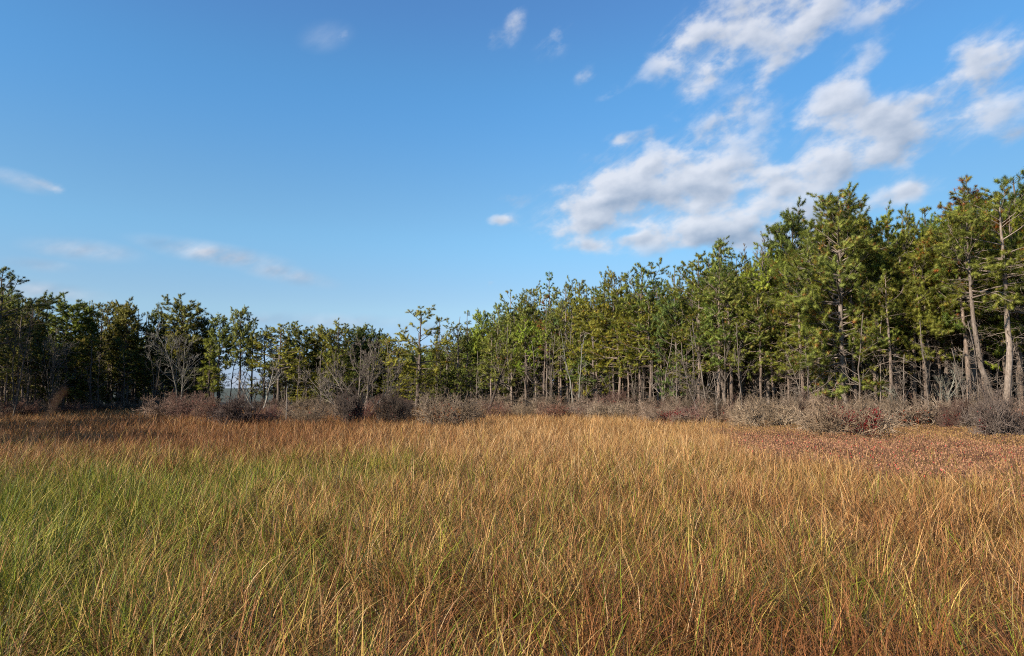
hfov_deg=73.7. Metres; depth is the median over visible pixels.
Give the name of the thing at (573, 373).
pine tree
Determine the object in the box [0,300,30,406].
pine tree
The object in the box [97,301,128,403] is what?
pine tree
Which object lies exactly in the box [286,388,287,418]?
dead stub
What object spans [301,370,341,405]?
pine tree
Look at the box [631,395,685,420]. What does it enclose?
bare shrub
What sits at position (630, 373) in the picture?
pine tree
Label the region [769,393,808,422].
bare shrub
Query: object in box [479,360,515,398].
pine tree
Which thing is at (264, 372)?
pine tree
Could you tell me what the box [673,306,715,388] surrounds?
pine tree
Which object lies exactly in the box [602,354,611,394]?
bare sapling
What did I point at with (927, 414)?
bare shrub
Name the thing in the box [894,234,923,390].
pine tree
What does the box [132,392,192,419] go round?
bare shrub
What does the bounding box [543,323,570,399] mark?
pine tree
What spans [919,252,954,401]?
pine tree
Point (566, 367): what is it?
bare tree
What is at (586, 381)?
bare sapling
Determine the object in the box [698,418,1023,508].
heath shrubs
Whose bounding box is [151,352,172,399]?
pine tree
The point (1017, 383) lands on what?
bare sapling
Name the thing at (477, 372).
bare sapling
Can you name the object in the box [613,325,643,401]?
pine tree
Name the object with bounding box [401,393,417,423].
bare shrub
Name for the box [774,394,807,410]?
bare shrub
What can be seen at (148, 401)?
bare shrub
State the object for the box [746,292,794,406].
pine tree
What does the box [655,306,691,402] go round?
pine tree
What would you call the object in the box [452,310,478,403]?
pine tree
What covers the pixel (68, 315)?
pine tree
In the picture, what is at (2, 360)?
pine tree
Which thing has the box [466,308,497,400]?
pine tree
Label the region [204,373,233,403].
pine tree
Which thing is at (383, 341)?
pine tree
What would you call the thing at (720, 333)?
pine tree
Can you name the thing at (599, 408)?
bare shrub
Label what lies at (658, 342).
pine tree
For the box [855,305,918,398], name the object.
pine tree
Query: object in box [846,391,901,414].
bare shrub
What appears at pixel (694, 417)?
bare shrub
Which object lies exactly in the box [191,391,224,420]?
bare shrub
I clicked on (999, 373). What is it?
pine tree
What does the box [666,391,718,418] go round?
bare shrub
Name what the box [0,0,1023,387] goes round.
sky
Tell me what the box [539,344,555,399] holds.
pine tree
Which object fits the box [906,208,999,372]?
pine tree
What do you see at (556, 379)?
pine tree
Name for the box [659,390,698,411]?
bare shrub
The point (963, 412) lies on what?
bare shrub
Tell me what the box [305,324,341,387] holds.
pine tree
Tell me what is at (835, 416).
bare shrub
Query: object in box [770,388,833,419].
bare shrub
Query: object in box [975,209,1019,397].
pine tree
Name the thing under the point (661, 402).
bare shrub
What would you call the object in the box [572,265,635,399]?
pine tree
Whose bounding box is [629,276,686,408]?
pine tree
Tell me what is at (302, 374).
bare sapling
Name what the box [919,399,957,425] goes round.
bare shrub
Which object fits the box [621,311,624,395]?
pine tree
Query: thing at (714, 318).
pine tree
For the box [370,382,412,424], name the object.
bare shrub
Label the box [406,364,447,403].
pine tree
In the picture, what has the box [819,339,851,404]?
bare sapling
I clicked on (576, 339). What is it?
pine tree
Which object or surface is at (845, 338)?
pine tree
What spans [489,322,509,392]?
pine tree
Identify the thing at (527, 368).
bare sapling
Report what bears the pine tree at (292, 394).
on the ground at (233, 391)
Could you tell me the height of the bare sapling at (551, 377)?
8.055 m
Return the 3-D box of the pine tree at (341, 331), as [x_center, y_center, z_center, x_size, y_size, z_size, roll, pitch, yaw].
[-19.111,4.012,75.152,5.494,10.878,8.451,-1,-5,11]
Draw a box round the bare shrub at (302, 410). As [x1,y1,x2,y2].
[281,397,328,425]
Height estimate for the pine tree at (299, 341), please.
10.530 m
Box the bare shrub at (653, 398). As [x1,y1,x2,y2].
[622,396,667,412]
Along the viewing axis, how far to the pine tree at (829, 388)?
52.00 m
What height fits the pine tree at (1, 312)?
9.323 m
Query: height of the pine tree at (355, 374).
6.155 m
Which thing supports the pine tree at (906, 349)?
on the ground at (233, 391)
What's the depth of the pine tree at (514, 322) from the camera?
74.87 m
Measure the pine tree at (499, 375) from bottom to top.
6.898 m
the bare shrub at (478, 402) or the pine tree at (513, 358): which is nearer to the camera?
the bare shrub at (478, 402)
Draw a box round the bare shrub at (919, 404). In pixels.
[892,391,942,425]
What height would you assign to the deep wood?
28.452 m
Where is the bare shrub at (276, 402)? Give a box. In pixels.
[251,398,298,409]
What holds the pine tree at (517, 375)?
on the ground at (233, 391)
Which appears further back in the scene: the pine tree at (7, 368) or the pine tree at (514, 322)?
the pine tree at (514, 322)
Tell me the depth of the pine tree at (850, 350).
45.92 m
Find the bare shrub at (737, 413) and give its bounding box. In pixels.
[722,401,760,423]
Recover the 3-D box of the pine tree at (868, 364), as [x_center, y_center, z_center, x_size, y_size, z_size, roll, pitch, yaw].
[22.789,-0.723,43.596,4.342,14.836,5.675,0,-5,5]
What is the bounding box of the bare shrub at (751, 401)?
[731,388,772,419]
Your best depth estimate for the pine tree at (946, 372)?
39.97 m
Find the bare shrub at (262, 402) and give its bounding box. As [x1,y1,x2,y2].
[226,398,283,407]
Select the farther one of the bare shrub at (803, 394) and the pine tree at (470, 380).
the pine tree at (470, 380)
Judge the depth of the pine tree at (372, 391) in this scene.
73.58 m
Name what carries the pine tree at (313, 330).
on the ground at (233, 391)
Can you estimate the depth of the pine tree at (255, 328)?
76.51 m
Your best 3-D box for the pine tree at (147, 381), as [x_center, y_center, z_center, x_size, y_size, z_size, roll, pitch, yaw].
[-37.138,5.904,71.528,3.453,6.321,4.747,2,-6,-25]
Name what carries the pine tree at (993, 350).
on the ground at (233, 391)
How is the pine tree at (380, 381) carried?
on the ground at (233, 391)
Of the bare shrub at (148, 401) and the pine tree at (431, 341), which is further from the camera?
the pine tree at (431, 341)
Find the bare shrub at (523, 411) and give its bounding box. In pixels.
[502,398,548,416]
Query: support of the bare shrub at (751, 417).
on the ground at (233, 391)
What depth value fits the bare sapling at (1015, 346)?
35.55 m
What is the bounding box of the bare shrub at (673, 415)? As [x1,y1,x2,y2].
[641,402,694,427]
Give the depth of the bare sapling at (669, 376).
51.16 m
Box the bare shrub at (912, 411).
[855,394,952,429]
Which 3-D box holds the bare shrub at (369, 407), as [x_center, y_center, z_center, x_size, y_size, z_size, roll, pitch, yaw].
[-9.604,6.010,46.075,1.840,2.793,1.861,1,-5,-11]
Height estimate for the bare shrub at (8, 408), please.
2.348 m
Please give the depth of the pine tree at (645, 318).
53.81 m
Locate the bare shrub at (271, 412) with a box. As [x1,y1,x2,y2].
[253,397,282,422]
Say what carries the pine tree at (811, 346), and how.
on the ground at (233, 391)
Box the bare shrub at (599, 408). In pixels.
[582,395,636,420]
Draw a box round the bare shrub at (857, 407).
[845,395,876,425]
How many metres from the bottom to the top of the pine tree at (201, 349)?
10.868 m
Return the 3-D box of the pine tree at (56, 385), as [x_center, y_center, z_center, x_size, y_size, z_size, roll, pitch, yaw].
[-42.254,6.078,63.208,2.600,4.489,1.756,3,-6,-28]
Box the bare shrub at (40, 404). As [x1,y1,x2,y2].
[19,398,54,414]
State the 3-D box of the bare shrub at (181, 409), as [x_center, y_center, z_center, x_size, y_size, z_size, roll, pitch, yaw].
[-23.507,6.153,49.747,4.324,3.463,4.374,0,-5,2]
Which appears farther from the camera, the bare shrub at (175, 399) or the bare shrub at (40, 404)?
the bare shrub at (175, 399)
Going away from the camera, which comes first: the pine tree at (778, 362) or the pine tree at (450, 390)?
the pine tree at (778, 362)
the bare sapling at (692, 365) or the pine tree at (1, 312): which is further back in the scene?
the pine tree at (1, 312)
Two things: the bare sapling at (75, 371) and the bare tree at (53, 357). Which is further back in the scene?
the bare sapling at (75, 371)
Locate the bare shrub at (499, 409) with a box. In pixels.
[477,399,515,419]
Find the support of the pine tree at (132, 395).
on the ground at (233, 391)
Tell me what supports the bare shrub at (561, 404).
on the ground at (233, 391)
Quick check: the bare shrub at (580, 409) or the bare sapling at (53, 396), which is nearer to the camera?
the bare shrub at (580, 409)
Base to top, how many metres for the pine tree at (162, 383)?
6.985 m
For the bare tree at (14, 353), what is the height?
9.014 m
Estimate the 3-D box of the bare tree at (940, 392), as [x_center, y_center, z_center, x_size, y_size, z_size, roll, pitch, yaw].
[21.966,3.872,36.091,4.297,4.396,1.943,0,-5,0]
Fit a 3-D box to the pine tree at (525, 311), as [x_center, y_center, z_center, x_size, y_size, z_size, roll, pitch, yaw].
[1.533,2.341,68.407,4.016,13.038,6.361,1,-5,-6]
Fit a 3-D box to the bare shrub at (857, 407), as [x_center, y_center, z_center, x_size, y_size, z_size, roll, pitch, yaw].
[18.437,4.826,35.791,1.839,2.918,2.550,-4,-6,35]
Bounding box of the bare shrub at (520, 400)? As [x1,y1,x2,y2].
[509,396,545,411]
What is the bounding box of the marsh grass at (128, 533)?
[0,403,1023,655]
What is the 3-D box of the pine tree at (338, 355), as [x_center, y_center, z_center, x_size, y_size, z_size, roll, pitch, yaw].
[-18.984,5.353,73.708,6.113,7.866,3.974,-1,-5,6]
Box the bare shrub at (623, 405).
[603,397,643,416]
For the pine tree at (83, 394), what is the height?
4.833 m
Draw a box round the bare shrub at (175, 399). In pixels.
[136,392,196,409]
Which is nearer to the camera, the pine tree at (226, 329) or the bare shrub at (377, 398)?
the bare shrub at (377, 398)
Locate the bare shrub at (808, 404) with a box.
[799,393,848,422]
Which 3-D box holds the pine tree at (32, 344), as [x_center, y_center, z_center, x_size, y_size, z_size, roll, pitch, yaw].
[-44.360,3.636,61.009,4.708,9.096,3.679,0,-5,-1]
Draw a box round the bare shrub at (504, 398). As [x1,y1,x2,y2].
[487,393,527,410]
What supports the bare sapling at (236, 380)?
on the ground at (233, 391)
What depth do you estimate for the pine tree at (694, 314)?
49.29 m
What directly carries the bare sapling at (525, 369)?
on the ground at (233, 391)
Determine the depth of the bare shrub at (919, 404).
36.45 m
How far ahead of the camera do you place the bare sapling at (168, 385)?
71.88 m
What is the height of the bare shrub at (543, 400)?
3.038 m
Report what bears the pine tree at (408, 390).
on the ground at (233, 391)
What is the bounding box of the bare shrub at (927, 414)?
[915,399,956,425]
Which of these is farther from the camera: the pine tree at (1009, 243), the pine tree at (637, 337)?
the pine tree at (637, 337)
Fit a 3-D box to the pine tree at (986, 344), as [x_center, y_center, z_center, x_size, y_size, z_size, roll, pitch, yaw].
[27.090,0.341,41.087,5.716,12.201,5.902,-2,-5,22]
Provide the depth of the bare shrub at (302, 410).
41.69 m
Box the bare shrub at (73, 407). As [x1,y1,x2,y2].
[46,398,93,412]
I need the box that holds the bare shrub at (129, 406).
[91,399,147,411]
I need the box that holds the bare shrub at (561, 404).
[531,399,589,413]
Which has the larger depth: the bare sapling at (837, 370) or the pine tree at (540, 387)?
the pine tree at (540, 387)
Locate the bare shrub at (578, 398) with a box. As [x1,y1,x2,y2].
[566,393,613,413]
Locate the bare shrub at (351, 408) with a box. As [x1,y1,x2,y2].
[330,377,369,426]
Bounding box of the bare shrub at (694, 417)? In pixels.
[676,397,707,424]
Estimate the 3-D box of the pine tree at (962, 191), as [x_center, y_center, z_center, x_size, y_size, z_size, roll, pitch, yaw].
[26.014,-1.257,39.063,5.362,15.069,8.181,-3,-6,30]
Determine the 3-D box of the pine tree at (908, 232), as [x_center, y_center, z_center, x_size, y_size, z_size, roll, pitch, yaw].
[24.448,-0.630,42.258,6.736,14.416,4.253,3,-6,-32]
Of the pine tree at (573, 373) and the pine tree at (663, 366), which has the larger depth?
the pine tree at (573, 373)
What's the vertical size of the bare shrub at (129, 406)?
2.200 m
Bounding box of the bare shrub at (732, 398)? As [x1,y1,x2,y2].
[708,394,750,420]
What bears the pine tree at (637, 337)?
on the ground at (233, 391)
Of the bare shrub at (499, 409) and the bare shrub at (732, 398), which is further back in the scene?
the bare shrub at (499, 409)
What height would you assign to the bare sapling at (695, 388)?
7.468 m
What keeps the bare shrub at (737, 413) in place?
on the ground at (233, 391)
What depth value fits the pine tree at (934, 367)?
42.31 m
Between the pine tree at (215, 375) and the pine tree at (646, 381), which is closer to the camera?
the pine tree at (646, 381)
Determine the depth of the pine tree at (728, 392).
50.99 m
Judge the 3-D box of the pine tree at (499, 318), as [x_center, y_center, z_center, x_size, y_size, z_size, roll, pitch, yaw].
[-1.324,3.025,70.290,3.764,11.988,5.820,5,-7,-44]
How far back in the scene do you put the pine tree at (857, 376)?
48.88 m
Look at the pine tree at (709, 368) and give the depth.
46.90 m
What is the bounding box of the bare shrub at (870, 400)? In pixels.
[842,391,904,414]
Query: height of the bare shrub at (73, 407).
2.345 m
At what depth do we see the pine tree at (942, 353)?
46.09 m
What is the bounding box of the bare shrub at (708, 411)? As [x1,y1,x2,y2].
[695,397,740,426]
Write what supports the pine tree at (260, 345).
on the ground at (233, 391)
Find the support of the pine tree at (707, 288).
on the ground at (233, 391)
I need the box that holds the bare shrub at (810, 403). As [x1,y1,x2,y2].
[795,390,829,416]
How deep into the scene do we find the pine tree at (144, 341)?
75.77 m
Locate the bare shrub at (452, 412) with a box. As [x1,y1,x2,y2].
[409,388,486,427]
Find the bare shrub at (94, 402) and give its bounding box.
[57,399,110,412]
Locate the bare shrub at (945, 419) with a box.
[933,395,977,431]
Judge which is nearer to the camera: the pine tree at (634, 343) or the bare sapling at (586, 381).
the pine tree at (634, 343)
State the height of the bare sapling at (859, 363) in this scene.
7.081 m
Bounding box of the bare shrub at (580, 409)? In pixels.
[562,397,606,417]
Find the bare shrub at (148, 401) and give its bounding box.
[133,394,165,409]
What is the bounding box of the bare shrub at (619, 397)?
[586,388,638,417]
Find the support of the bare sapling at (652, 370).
on the ground at (233, 391)
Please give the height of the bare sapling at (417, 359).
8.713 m
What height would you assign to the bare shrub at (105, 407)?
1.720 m
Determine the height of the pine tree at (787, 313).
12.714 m
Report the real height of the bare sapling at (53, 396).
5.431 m
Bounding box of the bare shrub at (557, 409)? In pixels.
[534,394,573,419]
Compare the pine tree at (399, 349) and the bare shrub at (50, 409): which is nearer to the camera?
the bare shrub at (50, 409)
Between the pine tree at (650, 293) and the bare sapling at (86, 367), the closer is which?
the pine tree at (650, 293)
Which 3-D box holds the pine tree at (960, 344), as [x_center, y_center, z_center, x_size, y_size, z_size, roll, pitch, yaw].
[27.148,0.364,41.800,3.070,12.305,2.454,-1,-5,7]
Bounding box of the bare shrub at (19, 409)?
[0,392,44,419]
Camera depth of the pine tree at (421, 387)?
76.27 m
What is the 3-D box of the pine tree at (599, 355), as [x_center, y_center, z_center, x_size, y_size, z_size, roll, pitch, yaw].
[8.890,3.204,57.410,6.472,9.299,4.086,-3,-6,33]
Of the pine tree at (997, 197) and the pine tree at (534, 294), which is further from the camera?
the pine tree at (534, 294)
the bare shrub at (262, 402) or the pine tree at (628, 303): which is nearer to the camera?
the pine tree at (628, 303)
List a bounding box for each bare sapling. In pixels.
[18,338,37,405]
[44,362,58,407]
[69,340,88,404]
[79,352,110,409]
[114,353,135,405]
[144,347,165,398]
[158,368,171,397]
[161,337,199,395]
[182,334,194,395]
[225,348,250,399]
[241,356,265,400]
[288,346,313,404]
[314,349,330,404]
[327,352,343,397]
[372,340,403,393]
[414,333,432,384]
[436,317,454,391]
[446,320,469,385]
[471,351,484,400]
[492,325,516,404]
[518,345,529,385]
[520,341,542,401]
[543,332,561,399]
[562,316,582,403]
[576,360,593,405]
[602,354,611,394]
[622,347,645,404]
[647,343,660,395]
[651,333,684,399]
[665,346,682,402]
[670,322,720,409]
[680,329,703,408]
[706,372,721,420]
[709,316,732,411]
[733,322,755,405]
[752,366,773,410]
[767,346,805,401]
[783,320,832,399]
[785,351,821,405]
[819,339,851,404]
[827,343,851,403]
[835,313,888,402]
[870,315,896,402]
[889,355,912,402]
[895,323,938,424]
[909,360,923,406]
[943,321,997,403]
[953,347,976,402]
[981,365,1013,398]
[986,324,1023,407]
[1012,353,1023,399]
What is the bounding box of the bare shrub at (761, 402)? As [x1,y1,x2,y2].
[740,397,788,422]
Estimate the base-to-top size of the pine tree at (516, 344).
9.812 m
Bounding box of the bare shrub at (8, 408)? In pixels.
[0,399,33,417]
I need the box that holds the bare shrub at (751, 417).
[724,390,811,429]
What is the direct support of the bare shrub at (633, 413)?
on the ground at (233, 391)
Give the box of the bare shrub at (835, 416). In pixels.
[785,387,910,440]
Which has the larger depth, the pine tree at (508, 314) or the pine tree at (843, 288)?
the pine tree at (508, 314)
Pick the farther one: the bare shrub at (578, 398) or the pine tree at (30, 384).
the pine tree at (30, 384)
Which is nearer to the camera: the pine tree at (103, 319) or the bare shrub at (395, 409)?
the bare shrub at (395, 409)
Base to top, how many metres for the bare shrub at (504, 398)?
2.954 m
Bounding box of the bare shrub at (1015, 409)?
[990,390,1023,433]
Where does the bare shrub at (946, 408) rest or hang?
on the ground at (233, 391)
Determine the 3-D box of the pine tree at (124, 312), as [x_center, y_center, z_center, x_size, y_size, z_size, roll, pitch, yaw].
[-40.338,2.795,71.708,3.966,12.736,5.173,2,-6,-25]
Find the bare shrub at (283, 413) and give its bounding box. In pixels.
[261,396,298,419]
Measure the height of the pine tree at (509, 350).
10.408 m
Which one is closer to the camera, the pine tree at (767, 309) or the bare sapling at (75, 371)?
the pine tree at (767, 309)
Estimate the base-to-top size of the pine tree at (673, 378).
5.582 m
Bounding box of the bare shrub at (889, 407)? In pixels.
[877,389,918,425]
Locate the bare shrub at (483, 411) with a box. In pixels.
[464,402,488,423]
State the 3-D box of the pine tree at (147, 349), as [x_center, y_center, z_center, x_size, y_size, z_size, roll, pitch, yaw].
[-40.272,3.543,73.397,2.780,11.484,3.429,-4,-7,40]
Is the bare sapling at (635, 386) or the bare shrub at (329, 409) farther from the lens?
the bare sapling at (635, 386)
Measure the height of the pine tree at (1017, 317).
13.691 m
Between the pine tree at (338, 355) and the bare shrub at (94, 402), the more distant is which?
the pine tree at (338, 355)
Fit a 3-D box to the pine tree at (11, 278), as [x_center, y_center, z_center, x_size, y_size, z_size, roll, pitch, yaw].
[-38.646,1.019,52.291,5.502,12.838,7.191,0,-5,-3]
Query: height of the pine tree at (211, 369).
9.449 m
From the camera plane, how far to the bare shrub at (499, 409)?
53.16 m
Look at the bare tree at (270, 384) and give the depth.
65.49 m
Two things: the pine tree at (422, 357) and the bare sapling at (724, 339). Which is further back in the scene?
the pine tree at (422, 357)
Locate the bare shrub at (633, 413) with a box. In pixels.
[609,398,650,418]
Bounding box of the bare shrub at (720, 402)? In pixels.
[694,392,737,420]
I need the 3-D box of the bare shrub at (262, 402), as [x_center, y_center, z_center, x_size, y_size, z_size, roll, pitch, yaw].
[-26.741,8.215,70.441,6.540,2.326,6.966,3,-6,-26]
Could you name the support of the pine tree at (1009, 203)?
on the ground at (233, 391)
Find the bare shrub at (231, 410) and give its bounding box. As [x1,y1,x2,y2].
[201,386,278,428]
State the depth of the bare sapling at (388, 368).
71.54 m
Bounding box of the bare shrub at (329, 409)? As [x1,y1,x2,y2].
[310,396,341,419]
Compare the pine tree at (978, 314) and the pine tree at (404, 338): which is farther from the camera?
the pine tree at (404, 338)
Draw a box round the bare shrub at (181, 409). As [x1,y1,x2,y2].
[157,390,220,419]
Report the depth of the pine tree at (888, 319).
37.62 m
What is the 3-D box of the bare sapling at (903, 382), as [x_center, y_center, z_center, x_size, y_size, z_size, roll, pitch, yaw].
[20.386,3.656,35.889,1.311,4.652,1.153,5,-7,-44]
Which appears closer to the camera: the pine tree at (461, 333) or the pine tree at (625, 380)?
the pine tree at (625, 380)
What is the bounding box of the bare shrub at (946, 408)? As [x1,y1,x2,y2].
[941,397,972,425]
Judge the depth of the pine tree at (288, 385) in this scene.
78.54 m
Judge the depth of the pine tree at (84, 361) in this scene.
74.05 m
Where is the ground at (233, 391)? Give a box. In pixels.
[88,388,1003,655]
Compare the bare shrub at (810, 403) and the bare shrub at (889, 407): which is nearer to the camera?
the bare shrub at (889, 407)
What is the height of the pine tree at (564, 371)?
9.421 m
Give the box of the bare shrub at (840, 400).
[813,394,853,413]
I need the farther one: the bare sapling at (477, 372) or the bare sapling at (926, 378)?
the bare sapling at (477, 372)
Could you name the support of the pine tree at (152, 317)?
on the ground at (233, 391)
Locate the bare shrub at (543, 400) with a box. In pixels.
[523,390,568,410]
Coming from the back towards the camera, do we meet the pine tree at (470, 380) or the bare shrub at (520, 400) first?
the pine tree at (470, 380)
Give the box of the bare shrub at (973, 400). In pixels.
[960,388,1004,424]
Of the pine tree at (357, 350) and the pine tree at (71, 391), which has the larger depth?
the pine tree at (357, 350)
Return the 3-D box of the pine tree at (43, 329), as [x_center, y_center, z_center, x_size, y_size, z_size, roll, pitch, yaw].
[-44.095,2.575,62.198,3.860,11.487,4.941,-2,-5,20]
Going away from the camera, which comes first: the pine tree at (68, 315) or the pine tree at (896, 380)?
the pine tree at (896, 380)
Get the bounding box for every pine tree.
[0,266,65,381]
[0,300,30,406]
[0,303,14,385]
[0,311,9,349]
[0,319,44,398]
[0,347,23,406]
[3,296,41,404]
[4,334,44,399]
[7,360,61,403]
[7,362,53,405]
[10,296,55,400]
[26,300,67,404]
[26,350,60,407]
[30,365,71,407]
[34,292,103,403]
[36,336,92,408]
[41,370,71,401]
[44,370,87,402]
[57,358,98,401]
[63,302,105,404]
[63,330,113,403]
[65,371,95,404]
[68,346,101,402]
[76,368,119,404]
[85,300,134,403]
[92,357,109,397]
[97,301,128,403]
[103,338,131,405]
[105,356,117,400]
[107,297,148,407]
[107,347,152,405]
[120,340,148,403]
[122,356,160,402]
[126,309,157,403]
[129,358,142,403]
[130,335,161,401]
[138,354,172,396]
[139,311,150,399]
[140,308,173,399]
[150,351,172,400]
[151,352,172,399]
[152,292,211,395]
[161,330,195,395]
[168,344,197,398]
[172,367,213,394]
[186,371,205,399]
[189,317,221,392]
[191,362,220,401]
[193,338,226,400]
[202,314,236,404]
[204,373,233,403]
[207,373,223,398]
[223,305,258,403]
[243,322,263,401]
[245,326,278,404]
[246,321,309,401]
[262,346,286,400]
[262,361,285,398]
[267,341,297,387]
[271,371,295,401]
[272,370,305,398]
[276,320,319,401]
[283,361,318,406]
[288,368,317,405]
[301,325,322,397]
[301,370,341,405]
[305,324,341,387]
[310,317,359,402]
[310,343,363,401]
[336,327,367,397]
[338,361,378,399]
[350,322,376,402]
[355,325,385,403]
[365,364,382,399]
[371,333,388,393]
[373,367,390,393]
[374,335,404,395]
[382,304,456,408]
[382,370,398,393]
[384,342,410,396]
[396,369,431,404]
[399,351,417,399]
[403,353,424,402]
[404,373,433,401]
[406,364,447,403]
[421,348,432,394]
[423,349,446,394]
[426,334,444,397]
[428,333,445,402]
[429,369,462,406]
[435,331,456,406]
[436,320,483,397]
[437,350,456,392]
[442,367,472,402]
[445,357,475,399]
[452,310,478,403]
[454,365,489,401]
[463,346,493,400]
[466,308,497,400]
[474,344,523,410]
[476,301,515,401]
[477,347,493,399]
[478,331,504,397]
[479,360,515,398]
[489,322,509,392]
[492,290,530,396]
[495,323,509,406]
[502,311,521,402]
[502,326,519,400]
[503,343,520,403]
[508,288,548,398]
[508,314,541,402]
[510,317,548,393]
[510,327,544,395]
[513,316,542,397]
[516,280,564,400]
[527,321,549,400]
[531,319,555,399]
[532,351,554,403]
[535,294,561,399]
[537,282,588,402]
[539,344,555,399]
[540,271,562,397]
[541,329,573,395]
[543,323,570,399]
[551,328,571,405]
[552,338,599,405]
[556,308,598,403]
[556,329,571,403]
[557,292,619,398]
[559,275,609,398]
[559,297,577,402]
[561,315,577,401]
[564,345,623,395]
[570,271,630,402]
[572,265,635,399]
[578,313,648,404]
[579,336,617,399]
[588,257,671,403]
[597,308,615,400]
[597,318,659,403]
[605,295,688,402]
[610,302,628,405]
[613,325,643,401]
[614,303,661,401]
[615,300,660,396]
[617,304,648,398]
[620,287,647,404]
[620,300,656,402]
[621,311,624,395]
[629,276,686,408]
[638,298,670,400]
[643,296,659,396]
[645,312,672,400]
[649,265,686,399]
[650,317,667,397]
[651,292,697,400]
[653,250,738,404]
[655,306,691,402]
[658,302,715,400]
[659,316,708,396]
[662,267,706,398]
[664,302,742,401]
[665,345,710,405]
[665,354,689,398]
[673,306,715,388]
[688,236,758,402]
[688,259,752,401]
[689,286,716,402]
[691,272,773,405]
[696,290,712,399]
[708,281,730,388]
[712,254,754,401]
[715,301,788,399]
[716,304,736,404]
[724,237,800,403]
[726,276,753,400]
[728,283,797,400]
[733,319,755,403]
[734,231,766,400]
[736,322,754,397]
[737,256,777,387]
[740,277,775,401]
[746,196,834,400]
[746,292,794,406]
[751,244,796,402]
[751,273,781,400]
[757,260,832,401]
[764,319,848,399]
[765,181,913,411]
[767,249,835,394]
[767,286,797,400]
[769,277,791,400]
[770,293,785,399]
[781,309,838,399]
[792,237,847,402]
[799,292,846,405]
[805,220,901,403]
[811,234,856,403]
[823,223,851,396]
[827,293,849,398]
[829,268,907,401]
[831,234,851,380]
[833,254,930,404]
[834,228,861,405]
[841,201,885,405]
[844,297,879,400]
[855,200,964,405]
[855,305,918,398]
[858,270,919,407]
[871,283,921,408]
[871,345,906,400]
[872,202,933,407]
[882,242,980,406]
[886,251,938,405]
[888,261,917,397]
[890,219,993,401]
[892,239,940,408]
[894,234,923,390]
[895,206,952,402]
[895,229,968,410]
[899,263,965,405]
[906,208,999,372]
[910,193,1010,403]
[913,175,1023,398]
[916,280,996,394]
[917,244,1013,394]
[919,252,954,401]
[920,194,993,367]
[924,244,972,400]
[926,200,1023,396]
[938,284,964,407]
[939,180,1023,401]
[940,279,1013,404]
[941,282,960,402]
[945,195,1023,366]
[950,312,965,400]
[952,232,1023,392]
[956,232,1014,400]
[961,196,1023,405]
[962,224,1023,400]
[969,169,1023,408]
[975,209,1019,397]
[984,334,1002,395]
[992,201,1023,345]
[996,223,1023,380]
[1008,208,1023,329]
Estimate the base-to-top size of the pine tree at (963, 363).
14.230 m
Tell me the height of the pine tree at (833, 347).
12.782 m
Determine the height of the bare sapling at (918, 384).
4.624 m
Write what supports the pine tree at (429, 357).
on the ground at (233, 391)
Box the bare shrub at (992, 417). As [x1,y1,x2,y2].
[959,377,1023,439]
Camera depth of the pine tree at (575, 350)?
60.45 m
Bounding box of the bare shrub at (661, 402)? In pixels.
[642,396,681,408]
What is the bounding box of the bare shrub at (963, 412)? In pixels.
[943,391,991,432]
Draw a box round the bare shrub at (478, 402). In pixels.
[469,394,507,409]
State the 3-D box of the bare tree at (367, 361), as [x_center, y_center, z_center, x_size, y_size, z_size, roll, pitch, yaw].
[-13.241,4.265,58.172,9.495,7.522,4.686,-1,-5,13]
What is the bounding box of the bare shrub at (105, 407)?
[81,403,126,412]
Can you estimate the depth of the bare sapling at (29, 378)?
56.63 m
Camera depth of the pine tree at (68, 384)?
64.53 m
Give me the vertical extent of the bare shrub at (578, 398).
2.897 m
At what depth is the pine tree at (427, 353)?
80.82 m
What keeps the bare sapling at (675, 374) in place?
on the ground at (233, 391)
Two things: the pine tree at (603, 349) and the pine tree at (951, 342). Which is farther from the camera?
the pine tree at (603, 349)
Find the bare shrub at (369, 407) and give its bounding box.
[359,397,380,421]
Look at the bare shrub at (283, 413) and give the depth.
47.77 m
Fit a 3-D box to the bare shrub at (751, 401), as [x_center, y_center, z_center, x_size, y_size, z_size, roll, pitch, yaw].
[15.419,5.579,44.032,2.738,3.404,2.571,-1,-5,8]
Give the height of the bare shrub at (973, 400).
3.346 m
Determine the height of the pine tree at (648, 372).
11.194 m
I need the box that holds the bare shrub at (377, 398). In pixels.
[371,393,414,406]
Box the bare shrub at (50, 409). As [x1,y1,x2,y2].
[37,403,71,415]
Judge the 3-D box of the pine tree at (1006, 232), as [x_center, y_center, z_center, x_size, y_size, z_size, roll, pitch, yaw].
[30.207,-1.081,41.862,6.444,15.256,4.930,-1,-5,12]
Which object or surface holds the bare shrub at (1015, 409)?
on the ground at (233, 391)
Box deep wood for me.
[0,187,1023,410]
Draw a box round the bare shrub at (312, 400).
[303,394,342,410]
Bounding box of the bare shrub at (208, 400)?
[170,393,222,406]
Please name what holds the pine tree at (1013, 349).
on the ground at (233, 391)
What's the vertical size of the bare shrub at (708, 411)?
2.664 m
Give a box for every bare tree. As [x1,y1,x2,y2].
[6,304,37,417]
[33,327,80,404]
[139,321,220,401]
[235,357,283,409]
[296,334,416,413]
[560,329,586,411]
[803,229,814,346]
[882,362,966,408]
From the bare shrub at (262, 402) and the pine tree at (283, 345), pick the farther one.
the pine tree at (283, 345)
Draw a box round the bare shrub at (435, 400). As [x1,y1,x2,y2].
[418,392,456,408]
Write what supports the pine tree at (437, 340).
on the ground at (233, 391)

